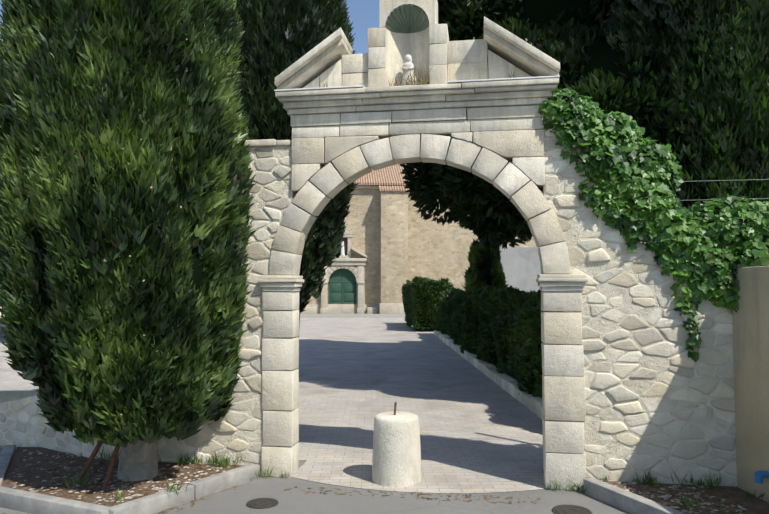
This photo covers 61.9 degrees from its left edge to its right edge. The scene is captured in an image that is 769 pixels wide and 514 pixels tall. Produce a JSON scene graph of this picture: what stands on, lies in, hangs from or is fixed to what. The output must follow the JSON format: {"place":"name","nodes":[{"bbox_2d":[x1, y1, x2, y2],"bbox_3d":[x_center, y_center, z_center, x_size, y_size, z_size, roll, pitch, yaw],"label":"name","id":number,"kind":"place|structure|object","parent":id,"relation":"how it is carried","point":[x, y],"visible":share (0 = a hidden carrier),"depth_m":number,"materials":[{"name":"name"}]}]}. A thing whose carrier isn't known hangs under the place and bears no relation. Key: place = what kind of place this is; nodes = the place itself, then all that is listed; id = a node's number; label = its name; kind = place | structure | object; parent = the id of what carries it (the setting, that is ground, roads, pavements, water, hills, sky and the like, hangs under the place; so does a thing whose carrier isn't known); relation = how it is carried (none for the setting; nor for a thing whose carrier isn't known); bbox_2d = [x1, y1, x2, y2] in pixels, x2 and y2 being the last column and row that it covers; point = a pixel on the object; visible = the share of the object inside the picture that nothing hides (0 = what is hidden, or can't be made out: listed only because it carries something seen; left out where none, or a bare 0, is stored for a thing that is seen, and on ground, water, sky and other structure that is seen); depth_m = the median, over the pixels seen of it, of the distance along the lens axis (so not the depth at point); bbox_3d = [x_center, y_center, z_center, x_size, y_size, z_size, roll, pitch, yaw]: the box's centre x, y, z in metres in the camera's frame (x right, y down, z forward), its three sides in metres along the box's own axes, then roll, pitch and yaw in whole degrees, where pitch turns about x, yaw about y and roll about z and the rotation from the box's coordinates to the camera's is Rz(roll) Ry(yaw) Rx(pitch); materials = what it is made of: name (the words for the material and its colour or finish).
{"place":"outdoors","nodes":[
{"label":"outdoors","id":0,"kind":"place"},
{"bbox_2d":[2,0,236,415],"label":"cypress cones","id":1,"kind":"object","parent":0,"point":[186,39],"visible":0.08,"depth_m":5.36,"materials":[{"name":"brown plant"}]},
{"bbox_2d":[2,447,244,506],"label":"bed soil","id":2,"kind":"structure","parent":0,"point":[16,462],"depth_m":6.20,"materials":[{"name":"brown soil"}]},
{"bbox_2d":[75,443,119,490],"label":"tree support stakes","id":3,"kind":"object","parent":2,"relation":"on","point":[110,467],"visible":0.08,"depth_m":5.84,"materials":[{"name":"wood"}]},
{"bbox_2d":[12,450,229,504],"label":"bed pebbles","id":4,"kind":"object","parent":2,"relation":"on","point":[123,486],"visible":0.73,"depth_m":5.98,"materials":[{"name":"beige gravel"}]},
{"bbox_2d":[9,452,236,505],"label":"chips","id":5,"kind":"object","parent":2,"relation":"on","point":[89,487],"visible":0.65,"depth_m":6.00,"materials":[{"name":"brown wood"}]},
{"bbox_2d":[0,0,257,480],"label":"cypress","id":6,"kind":"object","parent":2,"relation":"on","point":[90,90],"depth_m":5.46,"materials":[{"name":"green plant"}]},
{"bbox_2d":[0,0,397,53],"label":"sky","id":7,"kind":"structure","parent":0,"point":[364,14],"materials":[{"name":"blue"}]},
{"bbox_2d":[0,318,543,469],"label":"paved courtyard","id":8,"kind":"structure","parent":0,"point":[357,376],"depth_m":11.27,"materials":[{"name":"grey stone"}]},
{"bbox_2d":[0,390,95,457],"bbox_3d":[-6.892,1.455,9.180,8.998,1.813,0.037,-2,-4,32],"label":"stone wall","id":9,"kind":"structure","parent":8,"relation":"on","point":[33,410],"depth_m":7.41,"materials":[{"name":"grey stone"}]},
{"bbox_2d":[300,313,405,317],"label":"church apron paving","id":10,"kind":"structure","parent":8,"relation":"on","point":[352,315],"depth_m":49.99,"materials":[{"name":"grey stone"}]},
{"bbox_2d":[500,247,540,291],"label":"pale building","id":11,"kind":"structure","parent":10,"relation":"on","point":[521,268],"depth_m":49.72,"materials":[{"name":"white paint"}]},
{"bbox_2d":[401,276,453,331],"bbox_3d":[2.161,2.335,33.565,2.293,2.689,8.280,0,-3,-1],"label":"hedge","id":12,"kind":"object","parent":8,"relation":"on","point":[409,289],"depth_m":29.75,"materials":[{"name":"green plant"}]},
{"bbox_2d":[434,330,542,418],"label":"curb","id":13,"kind":"structure","parent":8,"relation":"on","point":[506,383],"depth_m":12.61,"materials":[{"name":"grey concrete"}]},
{"bbox_2d":[434,282,542,397],"bbox_3d":[3.104,1.787,17.844,2.042,2.084,20.241,0,-3,0],"label":"hedge","id":14,"kind":"object","parent":8,"relation":"on","point":[515,342],"depth_m":13.02,"materials":[{"name":"green plant"}]},
{"bbox_2d":[0,448,629,513],"bbox_3d":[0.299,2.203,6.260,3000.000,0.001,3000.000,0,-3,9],"label":"asphalt ground","id":15,"kind":"structure","parent":0,"point":[293,500],"depth_m":5.69,"materials":[{"name":"grey asphalt"}]},
{"bbox_2d":[95,146,305,473],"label":"wall","id":16,"kind":"structure","parent":15,"relation":"on","point":[253,437],"depth_m":6.61,"materials":[{"name":"beige stone"}]},
{"bbox_2d":[243,139,291,146],"bbox_3d":[-1.290,-1.169,6.980,0.735,0.068,0.665,0,-3,9],"label":"wall coping","id":17,"kind":"object","parent":16,"relation":"on","point":[264,143],"depth_m":6.64,"materials":[{"name":"stone"}]},
{"bbox_2d":[246,498,278,508],"bbox_3d":[-1.073,2.162,5.633,0.281,0.006,0.281,0,-3,9],"label":"manhole cover","id":18,"kind":"object","parent":15,"relation":"on","point":[259,503],"visible":0.98,"depth_m":5.62,"materials":[{"name":"metal"}]},
{"bbox_2d":[2,484,540,513],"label":"fallen leaves","id":19,"kind":"object","parent":15,"relation":"on","point":[164,511],"visible":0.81,"depth_m":5.84,"materials":[{"name":"brown plant"}]},
{"bbox_2d":[0,445,685,513],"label":"kerbs","id":20,"kind":"structure","parent":15,"relation":"on","point":[38,503],"depth_m":5.49,"materials":[{"name":"concrete"}]},
{"bbox_2d":[62,446,764,510],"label":"weed tufts","id":21,"kind":"object","parent":15,"relation":"on","point":[222,462],"visible":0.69,"depth_m":5.87,"materials":[{"name":"green plant"}]},
{"bbox_2d":[292,460,545,492],"bbox_3d":[0.322,2.207,6.408,2.520,0.001,0.940,0,-3,9],"label":"paved threshold","id":22,"kind":"object","parent":15,"relation":"on","point":[443,479],"visible":0.96,"depth_m":6.38,"materials":[{"name":"grey stone"}]},
{"bbox_2d":[372,411,420,486],"bbox_3d":[0.119,1.887,6.355,0.490,0.642,0.490,0,-3,9],"label":"stone bollard","id":23,"kind":"object","parent":22,"relation":"on","point":[396,460],"visible":1,"depth_m":6.16,"materials":[{"name":"beige stone"}]},
{"bbox_2d":[308,189,536,303],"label":"church wall","id":24,"kind":"structure","parent":15,"relation":"on","point":[436,251],"depth_m":55.40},
{"bbox_2d":[329,269,355,303],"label":"church door leaves","id":25,"kind":"object","parent":24,"relation":"in","point":[336,275],"visible":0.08,"depth_m":54.79,"materials":[{"name":"green wood"}]},
{"bbox_2d":[329,269,355,303],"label":"church door panels","id":26,"kind":"object","parent":25,"relation":"attached to","point":[336,286],"visible":0.73,"depth_m":54.71,"materials":[{"name":"green wood"}]},
{"bbox_2d":[341,241,344,254],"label":"church niche statue","id":27,"kind":"object","parent":24,"relation":"attached to","point":[342,250],"visible":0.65,"depth_m":54.68,"materials":[{"name":"white stone"}]},
{"bbox_2d":[339,238,347,254],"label":"church niche recess","id":28,"kind":"object","parent":24,"relation":"attached to","point":[345,244],"visible":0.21,"depth_m":54.97,"materials":[{"name":"grey stone"}]},
{"bbox_2d":[300,229,404,313],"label":"church portal","id":29,"kind":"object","parent":24,"relation":"attached to","point":[347,261],"depth_m":54.38,"materials":[{"name":"beige stone"}]},
{"bbox_2d":[355,185,378,188],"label":"eaves cornice","id":30,"kind":"structure","parent":24,"relation":"attached to","point":[367,186],"depth_m":55.14,"materials":[{"name":"beige stone"}]},
{"bbox_2d":[354,163,413,190],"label":"tiled roof","id":31,"kind":"structure","parent":24,"relation":"on","point":[389,178],"depth_m":55.98,"materials":[{"name":"tile"}]},
{"bbox_2d":[380,191,407,302],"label":"buttress","id":32,"kind":"structure","parent":24,"relation":"attached to","point":[393,241],"depth_m":53.80,"materials":[{"name":"beige stone"}]},
{"bbox_2d":[258,16,587,490],"bbox_3d":[0.357,-0.065,6.589,3.255,4.565,0.779,0,-3,9],"label":"stone archway","id":33,"kind":"object","parent":15,"relation":"on","point":[490,132],"visible":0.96,"depth_m":6.42,"materials":[{"name":"stone"}]},
{"bbox_2d":[401,54,414,85],"bbox_3d":[0.243,-1.891,6.576,0.170,0.382,0.136,0,-3,9],"label":"niche madonna statue","id":34,"kind":"object","parent":33,"relation":"on","point":[407,63],"visible":0.71,"depth_m":6.54,"materials":[{"name":"white stone"}]},
{"bbox_2d":[379,0,437,85],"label":"niche","id":35,"kind":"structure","parent":33,"relation":"on","point":[399,47],"depth_m":6.64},
{"bbox_2d":[385,4,428,32],"bbox_3d":[0.246,-2.468,6.629,0.482,0.239,0.206,0,-3,9],"label":"scallop shell","id":36,"kind":"object","parent":35,"relation":"attached to","point":[408,18],"visible":0.96,"depth_m":6.66},
{"bbox_2d":[274,75,559,91],"bbox_3d":[0.288,-1.699,6.404,2.820,0.016,0.215,0,-3,9],"label":"cornice flashing","id":37,"kind":"object","parent":33,"relation":"on","point":[448,82],"visible":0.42,"depth_m":6.24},
{"bbox_2d":[318,52,515,86],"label":"cornice dry weeds","id":38,"kind":"object","parent":33,"relation":"on","point":[416,79],"visible":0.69,"depth_m":6.47,"materials":[{"name":"brown plant"}]},
{"bbox_2d":[552,505,591,513],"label":"manhole cover","id":39,"kind":"object","parent":15,"relation":"on","point":[566,509],"visible":0.98,"depth_m":5.46,"materials":[{"name":"metal"}]},
{"bbox_2d":[541,112,737,486],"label":"wall","id":40,"kind":"structure","parent":15,"relation":"on","point":[711,428],"depth_m":6.00,"materials":[{"name":"grey stone"}]},
{"bbox_2d":[538,87,768,361],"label":"ivy","id":41,"kind":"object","parent":40,"relation":"attached to","point":[637,191],"depth_m":6.00,"materials":[{"name":"green plant"}]},
{"bbox_2d":[731,266,768,502],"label":"beige rendered wall","id":42,"kind":"structure","parent":15,"relation":"on","point":[750,320],"depth_m":5.59,"materials":[{"name":"beige paint"}]},
{"bbox_2d":[754,470,768,483],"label":"blue pipe outlet","id":43,"kind":"object","parent":42,"relation":"attached to","point":[759,476],"visible":0.98,"depth_m":5.36,"materials":[{"name":"blue plastic"}]},
{"bbox_2d":[461,238,506,322],"bbox_3d":[3.113,0.914,20.104,1.475,4.072,1.480,0,-3,9],"label":"young cypress","id":44,"kind":"object","parent":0,"point":[484,259],"depth_m":19.71,"materials":[{"name":"green plant"}]},
{"bbox_2d":[400,0,697,250],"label":"tree","id":45,"kind":"object","parent":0,"point":[504,225],"depth_m":10.93,"materials":[{"name":"green plant"}]},
{"bbox_2d":[603,481,768,513],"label":"bed soil","id":46,"kind":"structure","parent":0,"point":[753,506],"depth_m":5.51,"materials":[{"name":"brown soil"}]},
{"bbox_2d":[606,482,746,513],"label":"bed pebbles","id":47,"kind":"object","parent":46,"relation":"on","point":[666,496],"visible":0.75,"depth_m":5.48,"materials":[{"name":"gravel"}]},
{"bbox_2d":[611,483,748,513],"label":"chips","id":48,"kind":"object","parent":46,"relation":"on","point":[688,489],"visible":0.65,"depth_m":5.54,"materials":[{"name":"brown wood"}]},
{"bbox_2d":[605,0,768,244],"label":"tree","id":49,"kind":"object","parent":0,"point":[730,141],"depth_m":8.58,"materials":[{"name":"green plant"}]},
{"bbox_2d":[680,179,768,218],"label":"vine wires","id":50,"kind":"object","parent":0,"point":[726,180],"depth_m":6.69,"materials":[{"name":"grey metal"}]},
{"bbox_3d":[-1.942,-4.017,11.605,2.087,9.600,2.178,0,-3,9],"label":"cypress","id":51,"kind":"object","parent":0,"visible":0},
{"bbox_2d":[234,0,359,312],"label":"cypress","id":52,"kind":"object","parent":51,"relation":"attached to","point":[279,37],"visible":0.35,"depth_m":10.38,"materials":[{"name":"green plant"}]}
]}

